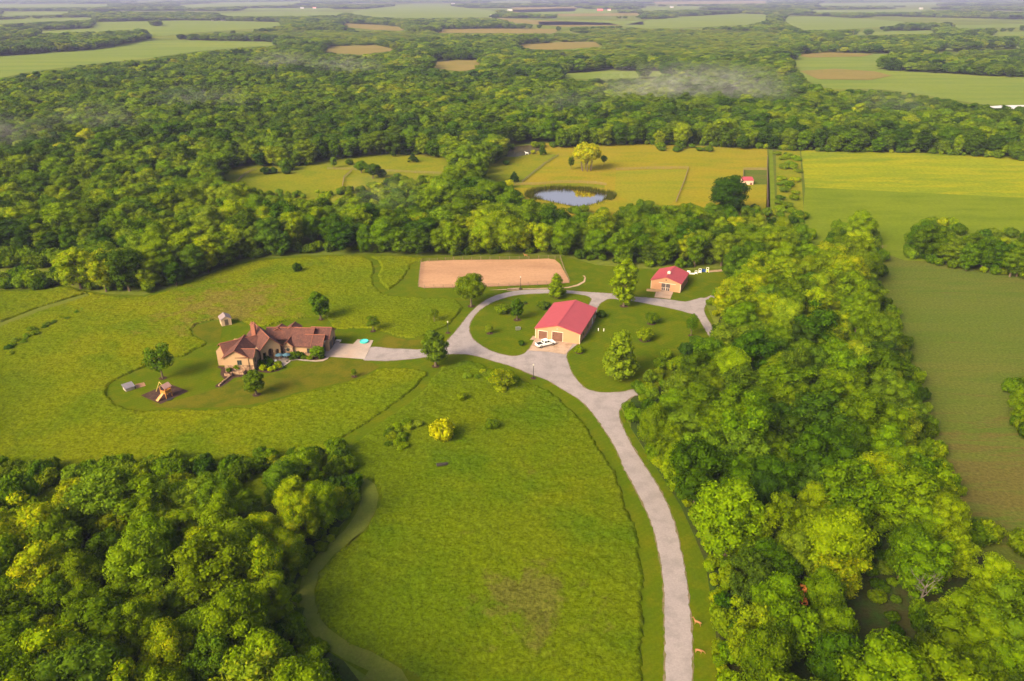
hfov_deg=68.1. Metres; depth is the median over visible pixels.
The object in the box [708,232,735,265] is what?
woodland tree
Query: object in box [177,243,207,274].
woodland tree
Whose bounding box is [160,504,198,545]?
woodland tree
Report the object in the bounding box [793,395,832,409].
woodland tree
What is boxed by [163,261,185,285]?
woodland tree
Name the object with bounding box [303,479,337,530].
woodland tree
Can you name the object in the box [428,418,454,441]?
meadow bush
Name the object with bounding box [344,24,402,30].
field
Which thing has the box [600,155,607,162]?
pasture tree
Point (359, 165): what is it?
clearing tree
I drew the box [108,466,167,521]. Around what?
woodland tree
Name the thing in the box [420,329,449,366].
yard tree
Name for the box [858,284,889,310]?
woodland tree
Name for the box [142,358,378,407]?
lawn
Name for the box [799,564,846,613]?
woodland tree
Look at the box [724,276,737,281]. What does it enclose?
woodland tree
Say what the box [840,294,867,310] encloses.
woodland tree
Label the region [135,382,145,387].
pad
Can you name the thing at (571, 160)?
pasture tree
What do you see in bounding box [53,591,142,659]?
woodland tree
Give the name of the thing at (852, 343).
woodland tree
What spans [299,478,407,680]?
path
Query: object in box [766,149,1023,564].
field
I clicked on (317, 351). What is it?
garden tree
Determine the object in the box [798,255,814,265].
woodland tree
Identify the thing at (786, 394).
woodland tree
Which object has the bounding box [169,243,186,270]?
woodland tree
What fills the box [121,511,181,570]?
woodland tree
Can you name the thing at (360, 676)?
ground
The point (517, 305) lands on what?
yard tree
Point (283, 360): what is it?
walkway
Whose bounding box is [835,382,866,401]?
woodland tree
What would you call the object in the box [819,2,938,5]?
field
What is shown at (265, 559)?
woodland tree
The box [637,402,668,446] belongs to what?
woodland tree
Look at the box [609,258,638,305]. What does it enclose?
yard tree
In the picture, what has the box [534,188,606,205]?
pond
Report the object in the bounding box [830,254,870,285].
woodland tree
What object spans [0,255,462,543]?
meadow
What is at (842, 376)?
woodland tree
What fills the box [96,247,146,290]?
woodland tree
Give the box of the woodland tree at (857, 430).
[830,417,877,454]
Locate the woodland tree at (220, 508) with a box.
[190,488,239,531]
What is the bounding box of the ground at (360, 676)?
[0,0,1023,680]
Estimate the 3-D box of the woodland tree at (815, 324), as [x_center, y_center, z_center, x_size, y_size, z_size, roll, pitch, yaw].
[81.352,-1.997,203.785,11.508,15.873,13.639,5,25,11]
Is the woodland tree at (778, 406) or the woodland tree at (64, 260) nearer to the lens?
the woodland tree at (778, 406)
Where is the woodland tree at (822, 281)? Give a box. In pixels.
[805,273,834,294]
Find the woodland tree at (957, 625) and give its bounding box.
[926,585,1013,658]
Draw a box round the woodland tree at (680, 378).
[660,368,697,394]
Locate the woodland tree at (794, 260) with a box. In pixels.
[781,258,798,267]
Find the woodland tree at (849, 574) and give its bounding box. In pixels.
[810,548,873,599]
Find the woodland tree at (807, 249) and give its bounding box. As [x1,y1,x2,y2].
[795,243,822,258]
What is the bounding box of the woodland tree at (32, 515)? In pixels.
[0,490,57,552]
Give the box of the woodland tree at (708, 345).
[693,337,723,363]
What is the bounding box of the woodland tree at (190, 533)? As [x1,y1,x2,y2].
[179,526,209,556]
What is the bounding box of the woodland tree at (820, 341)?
[816,328,844,344]
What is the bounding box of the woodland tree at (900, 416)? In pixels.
[875,402,914,442]
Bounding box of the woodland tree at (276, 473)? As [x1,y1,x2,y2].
[262,457,301,503]
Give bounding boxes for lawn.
[0,254,727,680]
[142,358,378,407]
[192,321,221,343]
[374,334,421,347]
[470,293,590,355]
[567,299,708,391]
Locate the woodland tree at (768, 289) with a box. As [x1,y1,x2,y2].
[754,283,778,306]
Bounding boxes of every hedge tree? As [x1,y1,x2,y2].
[906,221,933,249]
[926,225,957,256]
[961,233,982,249]
[977,236,1001,266]
[987,240,1016,273]
[1008,240,1023,276]
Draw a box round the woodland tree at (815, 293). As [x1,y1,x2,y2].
[803,287,834,315]
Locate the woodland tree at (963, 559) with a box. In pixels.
[934,527,982,581]
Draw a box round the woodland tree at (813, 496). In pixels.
[797,480,834,516]
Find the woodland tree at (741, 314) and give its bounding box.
[722,300,758,329]
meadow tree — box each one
[199,452,212,458]
[428,308,438,321]
[488,368,516,385]
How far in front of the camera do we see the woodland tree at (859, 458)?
141.75 m
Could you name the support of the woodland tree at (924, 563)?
on the forest floor at (869, 615)
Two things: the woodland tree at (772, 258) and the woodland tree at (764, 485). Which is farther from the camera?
the woodland tree at (772, 258)
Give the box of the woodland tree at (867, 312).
[839,298,882,329]
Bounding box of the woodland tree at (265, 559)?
[238,534,284,584]
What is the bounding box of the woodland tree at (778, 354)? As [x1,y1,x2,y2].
[766,351,783,361]
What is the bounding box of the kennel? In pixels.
[121,381,134,391]
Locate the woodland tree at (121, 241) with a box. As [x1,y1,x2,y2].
[116,234,127,248]
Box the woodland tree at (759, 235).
[741,228,774,249]
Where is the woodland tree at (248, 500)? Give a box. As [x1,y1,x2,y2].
[228,487,263,518]
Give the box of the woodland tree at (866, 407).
[832,389,892,436]
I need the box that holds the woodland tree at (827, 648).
[804,631,864,680]
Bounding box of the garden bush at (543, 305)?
[535,300,550,309]
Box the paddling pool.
[360,339,368,343]
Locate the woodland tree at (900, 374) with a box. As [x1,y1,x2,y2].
[882,368,902,377]
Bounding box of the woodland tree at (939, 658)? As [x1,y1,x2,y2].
[908,638,990,680]
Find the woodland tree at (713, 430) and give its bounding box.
[703,428,726,449]
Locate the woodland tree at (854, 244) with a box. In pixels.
[842,235,871,254]
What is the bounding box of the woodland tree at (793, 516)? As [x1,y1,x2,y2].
[773,491,813,537]
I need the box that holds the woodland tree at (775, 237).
[762,232,788,249]
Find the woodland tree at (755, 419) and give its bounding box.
[718,389,775,445]
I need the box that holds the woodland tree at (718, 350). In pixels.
[711,345,725,360]
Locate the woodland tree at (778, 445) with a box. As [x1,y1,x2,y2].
[761,428,790,456]
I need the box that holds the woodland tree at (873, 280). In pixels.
[866,277,877,286]
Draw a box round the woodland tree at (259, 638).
[220,626,296,680]
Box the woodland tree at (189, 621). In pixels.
[174,602,209,654]
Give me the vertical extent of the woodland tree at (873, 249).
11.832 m
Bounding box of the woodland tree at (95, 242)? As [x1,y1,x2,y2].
[84,239,98,250]
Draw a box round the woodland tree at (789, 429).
[768,410,814,458]
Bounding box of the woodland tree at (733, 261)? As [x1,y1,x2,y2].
[721,244,751,278]
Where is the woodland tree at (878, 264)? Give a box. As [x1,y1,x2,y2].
[866,251,884,279]
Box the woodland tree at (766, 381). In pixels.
[750,366,787,399]
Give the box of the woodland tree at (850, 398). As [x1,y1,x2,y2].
[834,394,860,417]
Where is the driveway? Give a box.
[325,339,372,358]
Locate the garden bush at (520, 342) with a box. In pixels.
[518,340,524,345]
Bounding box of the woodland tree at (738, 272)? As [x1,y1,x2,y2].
[732,269,740,277]
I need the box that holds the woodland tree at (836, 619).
[811,604,860,649]
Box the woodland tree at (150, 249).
[136,238,176,270]
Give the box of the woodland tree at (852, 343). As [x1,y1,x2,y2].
[843,339,861,349]
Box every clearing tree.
[330,157,336,165]
[354,160,367,172]
[363,163,380,178]
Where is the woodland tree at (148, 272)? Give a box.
[131,259,162,283]
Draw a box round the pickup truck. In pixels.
[534,338,555,347]
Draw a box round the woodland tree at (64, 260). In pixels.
[51,247,90,288]
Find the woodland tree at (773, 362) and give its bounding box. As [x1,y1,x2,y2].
[757,357,780,371]
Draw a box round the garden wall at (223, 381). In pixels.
[218,375,230,385]
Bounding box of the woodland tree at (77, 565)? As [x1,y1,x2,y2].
[54,547,105,605]
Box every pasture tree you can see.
[568,156,574,165]
[572,142,601,171]
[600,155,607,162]
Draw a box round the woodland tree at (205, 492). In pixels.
[194,472,236,507]
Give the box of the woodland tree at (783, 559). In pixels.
[768,547,804,585]
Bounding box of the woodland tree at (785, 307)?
[771,297,804,325]
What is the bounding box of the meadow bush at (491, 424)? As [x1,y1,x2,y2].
[485,418,498,429]
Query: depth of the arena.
271.37 m
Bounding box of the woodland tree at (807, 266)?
[798,260,822,274]
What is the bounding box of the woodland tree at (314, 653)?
[287,645,330,672]
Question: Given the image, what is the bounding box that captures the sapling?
[351,368,356,376]
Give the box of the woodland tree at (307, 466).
[287,445,324,483]
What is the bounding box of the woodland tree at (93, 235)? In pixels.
[76,232,99,248]
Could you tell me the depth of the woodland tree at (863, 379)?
174.61 m
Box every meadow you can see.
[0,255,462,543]
[315,360,644,680]
[372,255,423,289]
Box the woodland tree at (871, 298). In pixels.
[861,291,880,310]
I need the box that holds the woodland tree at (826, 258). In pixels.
[810,250,847,273]
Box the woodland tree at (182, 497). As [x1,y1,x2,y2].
[166,476,206,509]
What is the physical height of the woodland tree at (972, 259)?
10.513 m
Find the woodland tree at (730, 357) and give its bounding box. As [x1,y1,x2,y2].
[712,344,753,382]
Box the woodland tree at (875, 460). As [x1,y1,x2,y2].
[861,451,905,510]
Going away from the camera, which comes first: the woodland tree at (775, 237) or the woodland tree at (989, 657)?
the woodland tree at (989, 657)
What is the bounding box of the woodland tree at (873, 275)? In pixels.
[867,272,877,284]
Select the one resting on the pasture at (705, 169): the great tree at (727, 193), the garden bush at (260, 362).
the great tree at (727, 193)
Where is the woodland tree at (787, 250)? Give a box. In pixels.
[768,241,802,261]
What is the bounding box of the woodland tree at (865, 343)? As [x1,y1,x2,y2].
[853,341,876,352]
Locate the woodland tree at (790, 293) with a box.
[775,287,805,314]
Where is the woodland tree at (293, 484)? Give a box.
[271,474,310,513]
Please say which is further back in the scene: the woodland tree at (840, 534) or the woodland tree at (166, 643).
the woodland tree at (840, 534)
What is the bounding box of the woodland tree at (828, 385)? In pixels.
[802,377,845,404]
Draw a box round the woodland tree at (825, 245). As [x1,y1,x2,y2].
[816,241,849,254]
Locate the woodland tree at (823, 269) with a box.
[819,268,833,283]
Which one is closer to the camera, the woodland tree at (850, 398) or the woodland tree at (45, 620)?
the woodland tree at (45, 620)
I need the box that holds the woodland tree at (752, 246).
[744,241,766,253]
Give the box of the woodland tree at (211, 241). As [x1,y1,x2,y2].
[191,234,223,262]
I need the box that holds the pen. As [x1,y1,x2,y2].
[744,170,766,183]
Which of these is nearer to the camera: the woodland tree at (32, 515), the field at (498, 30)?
the woodland tree at (32, 515)
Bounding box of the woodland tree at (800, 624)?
[762,587,823,664]
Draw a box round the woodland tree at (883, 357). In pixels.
[865,347,915,383]
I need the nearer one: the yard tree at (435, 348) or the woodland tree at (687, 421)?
the woodland tree at (687, 421)
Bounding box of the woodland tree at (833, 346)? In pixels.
[815,336,858,382]
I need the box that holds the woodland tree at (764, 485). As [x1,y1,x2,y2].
[749,469,781,505]
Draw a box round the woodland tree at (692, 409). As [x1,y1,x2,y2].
[676,401,704,417]
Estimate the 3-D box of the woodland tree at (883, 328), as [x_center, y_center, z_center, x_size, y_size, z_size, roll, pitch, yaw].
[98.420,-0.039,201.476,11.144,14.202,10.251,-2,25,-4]
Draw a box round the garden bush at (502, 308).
[494,304,511,313]
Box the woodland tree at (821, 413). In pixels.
[787,391,850,431]
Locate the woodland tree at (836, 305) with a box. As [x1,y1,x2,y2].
[825,300,840,310]
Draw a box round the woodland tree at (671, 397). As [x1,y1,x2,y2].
[658,387,681,409]
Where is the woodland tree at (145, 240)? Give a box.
[139,232,162,244]
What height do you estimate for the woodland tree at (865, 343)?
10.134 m
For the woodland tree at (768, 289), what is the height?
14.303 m
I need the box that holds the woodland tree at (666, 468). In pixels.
[660,440,687,492]
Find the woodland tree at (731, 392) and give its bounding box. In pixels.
[713,382,751,411]
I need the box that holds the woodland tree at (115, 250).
[101,247,129,282]
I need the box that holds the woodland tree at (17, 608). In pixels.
[0,592,39,624]
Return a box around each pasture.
[486,154,558,183]
[498,143,769,218]
[513,183,604,187]
[615,169,686,204]
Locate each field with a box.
[0,4,106,7]
[0,17,92,23]
[0,20,280,77]
[2,11,67,15]
[181,1,299,7]
[220,11,342,15]
[223,154,448,203]
[244,8,333,9]
[325,45,392,54]
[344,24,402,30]
[351,4,496,17]
[435,60,479,70]
[439,29,556,32]
[499,18,621,26]
[505,8,615,13]
[512,7,577,11]
[521,42,598,49]
[538,21,643,24]
[558,13,639,15]
[565,71,662,78]
[622,13,765,28]
[640,6,702,10]
[654,1,765,3]
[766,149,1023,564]
[776,150,802,216]
[776,187,1023,261]
[785,16,902,29]
[794,53,1023,104]
[801,52,871,56]
[801,69,891,79]
[801,150,1023,197]
[812,9,925,11]
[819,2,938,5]
[856,30,935,34]
[941,46,1019,49]
[955,24,1023,27]
[993,32,1023,35]
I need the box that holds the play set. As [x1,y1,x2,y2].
[156,382,172,400]
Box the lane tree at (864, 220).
[844,209,878,234]
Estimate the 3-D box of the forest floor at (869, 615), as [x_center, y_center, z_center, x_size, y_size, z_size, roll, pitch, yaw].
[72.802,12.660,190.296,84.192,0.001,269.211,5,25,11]
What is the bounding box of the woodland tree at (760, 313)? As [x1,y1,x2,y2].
[756,308,776,325]
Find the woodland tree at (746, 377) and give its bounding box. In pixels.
[721,363,762,400]
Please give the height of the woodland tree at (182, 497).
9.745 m
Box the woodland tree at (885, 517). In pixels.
[846,473,910,536]
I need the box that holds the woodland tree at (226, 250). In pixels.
[210,237,235,265]
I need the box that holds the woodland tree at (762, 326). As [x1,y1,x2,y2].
[752,320,770,336]
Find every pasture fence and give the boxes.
[236,168,256,181]
[327,167,441,173]
[514,181,603,184]
[524,154,558,178]
[618,166,688,200]
[743,168,766,176]
[767,155,767,195]
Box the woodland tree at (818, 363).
[799,347,827,384]
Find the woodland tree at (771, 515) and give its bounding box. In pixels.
[745,492,781,545]
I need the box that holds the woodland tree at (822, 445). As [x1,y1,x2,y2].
[787,421,858,479]
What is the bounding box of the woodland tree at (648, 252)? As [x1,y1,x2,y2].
[640,243,656,263]
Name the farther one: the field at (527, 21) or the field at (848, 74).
the field at (527, 21)
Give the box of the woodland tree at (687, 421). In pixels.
[660,410,703,441]
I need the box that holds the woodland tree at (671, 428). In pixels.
[655,419,690,467]
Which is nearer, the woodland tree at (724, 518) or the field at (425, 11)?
the woodland tree at (724, 518)
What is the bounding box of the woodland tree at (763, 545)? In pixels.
[748,536,784,579]
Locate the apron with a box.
[529,338,572,354]
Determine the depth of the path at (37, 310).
239.01 m
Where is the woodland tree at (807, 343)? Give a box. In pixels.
[792,338,820,351]
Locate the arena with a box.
[419,259,568,287]
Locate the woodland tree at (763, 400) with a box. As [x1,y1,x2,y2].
[742,391,772,431]
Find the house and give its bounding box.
[216,321,335,371]
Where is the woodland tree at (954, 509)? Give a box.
[925,489,972,543]
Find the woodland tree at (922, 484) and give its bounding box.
[875,457,956,531]
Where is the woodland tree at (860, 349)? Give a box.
[852,343,877,383]
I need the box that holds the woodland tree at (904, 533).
[882,521,928,577]
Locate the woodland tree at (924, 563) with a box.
[891,532,956,598]
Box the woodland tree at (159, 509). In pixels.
[127,496,169,524]
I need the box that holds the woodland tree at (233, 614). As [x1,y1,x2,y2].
[197,579,268,659]
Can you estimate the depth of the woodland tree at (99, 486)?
132.72 m
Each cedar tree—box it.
[407,154,418,161]
[508,171,518,181]
[539,145,545,154]
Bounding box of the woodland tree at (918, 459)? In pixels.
[902,451,943,491]
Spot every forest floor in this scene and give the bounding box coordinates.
[6,504,358,680]
[631,316,985,680]
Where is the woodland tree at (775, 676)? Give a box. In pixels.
[764,667,824,680]
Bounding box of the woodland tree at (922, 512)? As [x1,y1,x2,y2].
[893,499,950,542]
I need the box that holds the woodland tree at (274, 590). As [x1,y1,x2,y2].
[248,571,294,625]
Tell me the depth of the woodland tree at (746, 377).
175.10 m
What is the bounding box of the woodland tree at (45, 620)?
[32,614,61,629]
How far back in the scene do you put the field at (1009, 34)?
1786.54 m
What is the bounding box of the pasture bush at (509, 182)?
[505,179,513,185]
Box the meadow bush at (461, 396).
[457,392,466,400]
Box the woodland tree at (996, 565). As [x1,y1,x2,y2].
[966,551,1015,595]
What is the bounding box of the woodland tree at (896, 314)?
[875,311,899,338]
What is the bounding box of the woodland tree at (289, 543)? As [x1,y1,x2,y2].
[268,526,306,570]
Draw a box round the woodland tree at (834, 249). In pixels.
[828,247,840,256]
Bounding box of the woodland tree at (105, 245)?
[77,240,115,250]
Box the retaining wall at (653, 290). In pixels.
[647,289,660,291]
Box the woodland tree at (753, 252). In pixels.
[745,250,763,266]
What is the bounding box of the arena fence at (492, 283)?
[418,255,569,287]
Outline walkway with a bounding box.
[277,356,328,365]
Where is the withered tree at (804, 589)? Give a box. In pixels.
[795,584,807,605]
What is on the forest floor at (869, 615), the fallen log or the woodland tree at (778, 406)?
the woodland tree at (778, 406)
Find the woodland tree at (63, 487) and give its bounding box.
[50,477,82,511]
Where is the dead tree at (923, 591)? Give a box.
[911,569,942,598]
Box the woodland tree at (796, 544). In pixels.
[770,529,818,577]
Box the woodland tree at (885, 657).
[833,628,931,680]
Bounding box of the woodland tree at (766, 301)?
[755,293,778,317]
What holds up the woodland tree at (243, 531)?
on the forest floor at (346, 672)
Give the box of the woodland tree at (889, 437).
[865,421,906,456]
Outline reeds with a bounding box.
[524,182,616,206]
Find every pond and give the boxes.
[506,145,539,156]
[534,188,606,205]
[990,105,1023,108]
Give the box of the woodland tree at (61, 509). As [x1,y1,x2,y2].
[52,503,86,537]
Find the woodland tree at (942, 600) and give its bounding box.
[931,591,972,624]
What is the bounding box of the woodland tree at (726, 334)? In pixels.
[709,322,753,345]
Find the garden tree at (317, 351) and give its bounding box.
[309,346,325,356]
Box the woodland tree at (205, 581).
[167,525,252,608]
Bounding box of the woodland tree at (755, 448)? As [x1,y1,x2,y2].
[725,425,770,463]
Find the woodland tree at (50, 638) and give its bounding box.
[15,619,86,673]
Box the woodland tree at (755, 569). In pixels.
[727,547,773,609]
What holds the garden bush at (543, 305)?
on the lawn at (505, 337)
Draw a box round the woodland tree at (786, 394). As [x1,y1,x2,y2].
[773,382,808,414]
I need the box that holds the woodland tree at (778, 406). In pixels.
[768,401,797,430]
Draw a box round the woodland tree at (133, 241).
[124,234,141,250]
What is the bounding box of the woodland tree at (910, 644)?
[900,640,928,651]
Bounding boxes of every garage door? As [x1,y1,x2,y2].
[538,330,547,338]
[552,331,562,341]
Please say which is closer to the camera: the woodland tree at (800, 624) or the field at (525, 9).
the woodland tree at (800, 624)
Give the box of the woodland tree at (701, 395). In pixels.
[674,378,721,415]
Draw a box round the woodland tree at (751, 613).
[726,594,776,670]
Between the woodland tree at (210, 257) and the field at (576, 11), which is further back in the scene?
the field at (576, 11)
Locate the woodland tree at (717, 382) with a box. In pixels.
[706,376,726,396]
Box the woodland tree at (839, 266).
[821,261,864,299]
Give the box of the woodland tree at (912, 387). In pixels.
[905,380,921,404]
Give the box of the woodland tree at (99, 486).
[61,466,130,538]
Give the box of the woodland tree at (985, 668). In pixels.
[972,658,994,680]
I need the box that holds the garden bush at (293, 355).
[288,351,300,359]
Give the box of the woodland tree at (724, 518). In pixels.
[691,476,767,559]
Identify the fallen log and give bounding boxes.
[436,462,447,466]
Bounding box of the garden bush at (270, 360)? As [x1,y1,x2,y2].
[266,358,273,363]
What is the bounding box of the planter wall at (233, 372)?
[224,370,245,376]
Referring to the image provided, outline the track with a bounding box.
[498,276,585,289]
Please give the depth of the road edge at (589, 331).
212.74 m
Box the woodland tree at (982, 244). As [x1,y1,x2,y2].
[975,238,995,266]
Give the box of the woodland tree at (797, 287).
[766,276,811,304]
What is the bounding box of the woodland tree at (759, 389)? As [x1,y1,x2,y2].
[738,386,775,403]
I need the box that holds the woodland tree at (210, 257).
[199,246,217,272]
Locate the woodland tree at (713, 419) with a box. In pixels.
[697,405,743,447]
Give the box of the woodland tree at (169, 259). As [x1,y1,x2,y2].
[153,249,176,276]
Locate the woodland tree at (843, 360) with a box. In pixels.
[827,348,870,371]
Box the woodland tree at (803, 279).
[789,275,819,306]
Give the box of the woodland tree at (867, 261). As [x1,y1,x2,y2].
[848,251,873,272]
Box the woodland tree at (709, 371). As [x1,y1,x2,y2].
[696,359,721,380]
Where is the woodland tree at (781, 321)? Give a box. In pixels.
[767,315,791,333]
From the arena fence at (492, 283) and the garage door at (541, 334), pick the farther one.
the arena fence at (492, 283)
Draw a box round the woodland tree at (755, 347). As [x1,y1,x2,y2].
[729,328,778,371]
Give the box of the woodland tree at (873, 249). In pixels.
[869,244,877,254]
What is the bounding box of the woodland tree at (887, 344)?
[868,340,900,358]
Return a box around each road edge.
[469,293,591,355]
[566,299,708,392]
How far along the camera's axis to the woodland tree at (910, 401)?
165.72 m
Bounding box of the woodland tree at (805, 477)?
[796,461,826,501]
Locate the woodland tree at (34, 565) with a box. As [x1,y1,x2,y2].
[4,539,66,604]
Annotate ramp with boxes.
[655,290,672,298]
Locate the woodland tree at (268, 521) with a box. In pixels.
[247,511,282,540]
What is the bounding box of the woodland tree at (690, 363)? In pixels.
[679,349,708,378]
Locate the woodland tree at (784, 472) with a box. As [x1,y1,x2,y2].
[751,453,804,505]
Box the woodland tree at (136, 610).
[119,597,162,659]
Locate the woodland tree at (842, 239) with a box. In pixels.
[829,234,849,253]
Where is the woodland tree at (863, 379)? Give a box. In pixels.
[849,369,872,389]
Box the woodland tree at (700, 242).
[686,234,710,266]
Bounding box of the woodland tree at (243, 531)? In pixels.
[198,516,274,585]
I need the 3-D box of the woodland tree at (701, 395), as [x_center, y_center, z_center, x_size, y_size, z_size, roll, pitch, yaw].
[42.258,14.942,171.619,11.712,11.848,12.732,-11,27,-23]
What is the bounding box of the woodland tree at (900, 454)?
[879,446,912,469]
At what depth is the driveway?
211.43 m
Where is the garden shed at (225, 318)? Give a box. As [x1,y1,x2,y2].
[218,312,231,325]
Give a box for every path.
[0,294,87,325]
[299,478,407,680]
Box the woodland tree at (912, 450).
[897,444,925,468]
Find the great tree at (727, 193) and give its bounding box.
[708,175,751,209]
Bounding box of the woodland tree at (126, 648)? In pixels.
[101,635,137,669]
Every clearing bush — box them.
[345,158,353,164]
[377,169,386,176]
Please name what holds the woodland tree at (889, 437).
on the forest floor at (869, 615)
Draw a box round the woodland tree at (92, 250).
[87,246,101,260]
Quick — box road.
[363,289,713,680]
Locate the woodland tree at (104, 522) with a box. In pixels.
[94,497,130,536]
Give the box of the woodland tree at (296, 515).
[277,491,320,544]
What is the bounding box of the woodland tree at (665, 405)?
[647,400,674,437]
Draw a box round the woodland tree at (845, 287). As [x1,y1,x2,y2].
[831,269,873,301]
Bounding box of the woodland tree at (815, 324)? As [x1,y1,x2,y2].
[793,299,838,344]
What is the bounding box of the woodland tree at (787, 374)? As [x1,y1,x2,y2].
[765,357,818,396]
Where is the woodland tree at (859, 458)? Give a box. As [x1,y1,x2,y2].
[843,452,865,487]
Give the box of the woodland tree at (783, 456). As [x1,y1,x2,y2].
[770,452,795,475]
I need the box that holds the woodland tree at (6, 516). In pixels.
[0,506,19,528]
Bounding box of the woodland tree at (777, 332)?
[765,325,796,349]
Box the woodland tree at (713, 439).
[681,427,734,482]
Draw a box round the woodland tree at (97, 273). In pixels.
[77,248,115,291]
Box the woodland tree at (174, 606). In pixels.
[150,582,195,624]
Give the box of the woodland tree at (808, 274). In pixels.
[799,272,816,278]
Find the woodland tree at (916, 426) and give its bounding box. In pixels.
[896,407,923,447]
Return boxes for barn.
[534,300,596,343]
[650,266,688,292]
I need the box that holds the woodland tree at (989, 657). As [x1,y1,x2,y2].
[957,643,1008,680]
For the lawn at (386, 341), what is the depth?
215.88 m
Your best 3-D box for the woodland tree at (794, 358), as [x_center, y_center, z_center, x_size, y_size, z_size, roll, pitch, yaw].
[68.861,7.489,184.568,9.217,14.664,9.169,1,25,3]
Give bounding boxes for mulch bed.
[141,385,187,403]
[215,366,246,386]
[258,361,281,372]
[282,356,318,359]
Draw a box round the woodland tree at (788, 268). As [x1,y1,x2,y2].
[771,256,803,279]
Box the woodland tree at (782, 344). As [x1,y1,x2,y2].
[775,339,793,352]
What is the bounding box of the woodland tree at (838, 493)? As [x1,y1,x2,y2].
[819,459,890,525]
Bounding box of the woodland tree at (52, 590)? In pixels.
[27,571,83,618]
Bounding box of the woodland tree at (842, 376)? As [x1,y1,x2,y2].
[817,368,857,393]
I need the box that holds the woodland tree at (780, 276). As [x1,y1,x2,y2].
[767,273,784,282]
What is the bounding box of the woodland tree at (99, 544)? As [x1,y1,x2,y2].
[83,525,124,582]
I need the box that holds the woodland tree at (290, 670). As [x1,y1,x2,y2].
[273,655,341,680]
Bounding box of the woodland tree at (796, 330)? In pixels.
[790,320,816,345]
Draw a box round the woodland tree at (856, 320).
[842,310,870,342]
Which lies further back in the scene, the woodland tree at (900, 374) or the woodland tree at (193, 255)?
the woodland tree at (193, 255)
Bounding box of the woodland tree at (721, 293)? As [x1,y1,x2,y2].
[712,279,741,312]
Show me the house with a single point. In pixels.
(249, 349)
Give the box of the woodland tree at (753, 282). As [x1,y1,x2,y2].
[736,273,770,293]
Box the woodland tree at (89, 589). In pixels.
[60,580,114,609]
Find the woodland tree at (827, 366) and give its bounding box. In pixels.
[817,363,836,382]
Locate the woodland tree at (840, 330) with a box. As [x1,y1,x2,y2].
[809,309,852,341]
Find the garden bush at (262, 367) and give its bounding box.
[258,364,266,370]
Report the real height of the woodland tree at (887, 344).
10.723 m
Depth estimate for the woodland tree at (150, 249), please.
257.02 m
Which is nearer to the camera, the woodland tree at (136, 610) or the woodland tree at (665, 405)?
the woodland tree at (136, 610)
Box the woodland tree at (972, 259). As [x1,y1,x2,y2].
[959,243,980,270]
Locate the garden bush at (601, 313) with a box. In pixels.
[596,310,605,317]
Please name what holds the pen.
on the pasture at (705, 169)
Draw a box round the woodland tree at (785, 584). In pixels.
[749,571,804,615]
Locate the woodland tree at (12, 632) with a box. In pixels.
[0,615,47,679]
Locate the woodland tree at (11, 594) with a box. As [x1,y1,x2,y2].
[0,574,41,620]
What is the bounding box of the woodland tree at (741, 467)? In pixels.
[717,452,755,487]
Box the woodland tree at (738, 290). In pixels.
[717,279,757,321]
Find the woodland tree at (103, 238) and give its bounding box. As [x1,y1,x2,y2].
[97,236,119,247]
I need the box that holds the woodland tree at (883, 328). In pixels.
[859,314,904,349]
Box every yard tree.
[141,342,173,378]
[241,369,264,394]
[308,291,329,319]
[366,315,379,330]
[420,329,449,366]
[454,272,486,305]
[485,324,492,332]
[510,298,523,319]
[548,273,566,297]
[602,329,640,380]
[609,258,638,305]
[686,313,698,335]
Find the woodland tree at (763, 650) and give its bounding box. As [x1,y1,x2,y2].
[736,622,793,680]
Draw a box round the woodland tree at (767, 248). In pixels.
[762,242,770,256]
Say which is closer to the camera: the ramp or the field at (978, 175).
the ramp
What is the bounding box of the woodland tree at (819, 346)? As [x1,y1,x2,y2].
[817,343,829,356]
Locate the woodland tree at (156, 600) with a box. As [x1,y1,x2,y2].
[121,588,166,620]
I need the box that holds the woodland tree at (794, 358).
[780,341,815,382]
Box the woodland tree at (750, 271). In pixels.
[737,266,766,282]
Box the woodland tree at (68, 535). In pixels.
[25,511,85,559]
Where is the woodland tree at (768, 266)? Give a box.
[741,251,775,275]
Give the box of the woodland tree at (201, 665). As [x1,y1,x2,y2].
[181,631,230,680]
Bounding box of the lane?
[769,150,775,216]
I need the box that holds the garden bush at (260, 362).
[257,359,264,365]
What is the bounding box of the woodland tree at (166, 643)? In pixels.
[137,616,196,675]
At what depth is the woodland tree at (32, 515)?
125.10 m
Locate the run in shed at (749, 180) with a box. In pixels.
[741,177,753,184]
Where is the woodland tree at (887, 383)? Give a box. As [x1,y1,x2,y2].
[867,368,908,402]
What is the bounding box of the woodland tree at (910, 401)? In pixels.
[886,388,930,422]
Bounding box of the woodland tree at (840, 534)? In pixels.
[801,506,879,575]
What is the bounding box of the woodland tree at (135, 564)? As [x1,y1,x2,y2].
[100,526,174,600]
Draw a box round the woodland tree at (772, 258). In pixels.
[763,256,774,265]
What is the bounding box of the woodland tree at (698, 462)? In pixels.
[667,435,733,503]

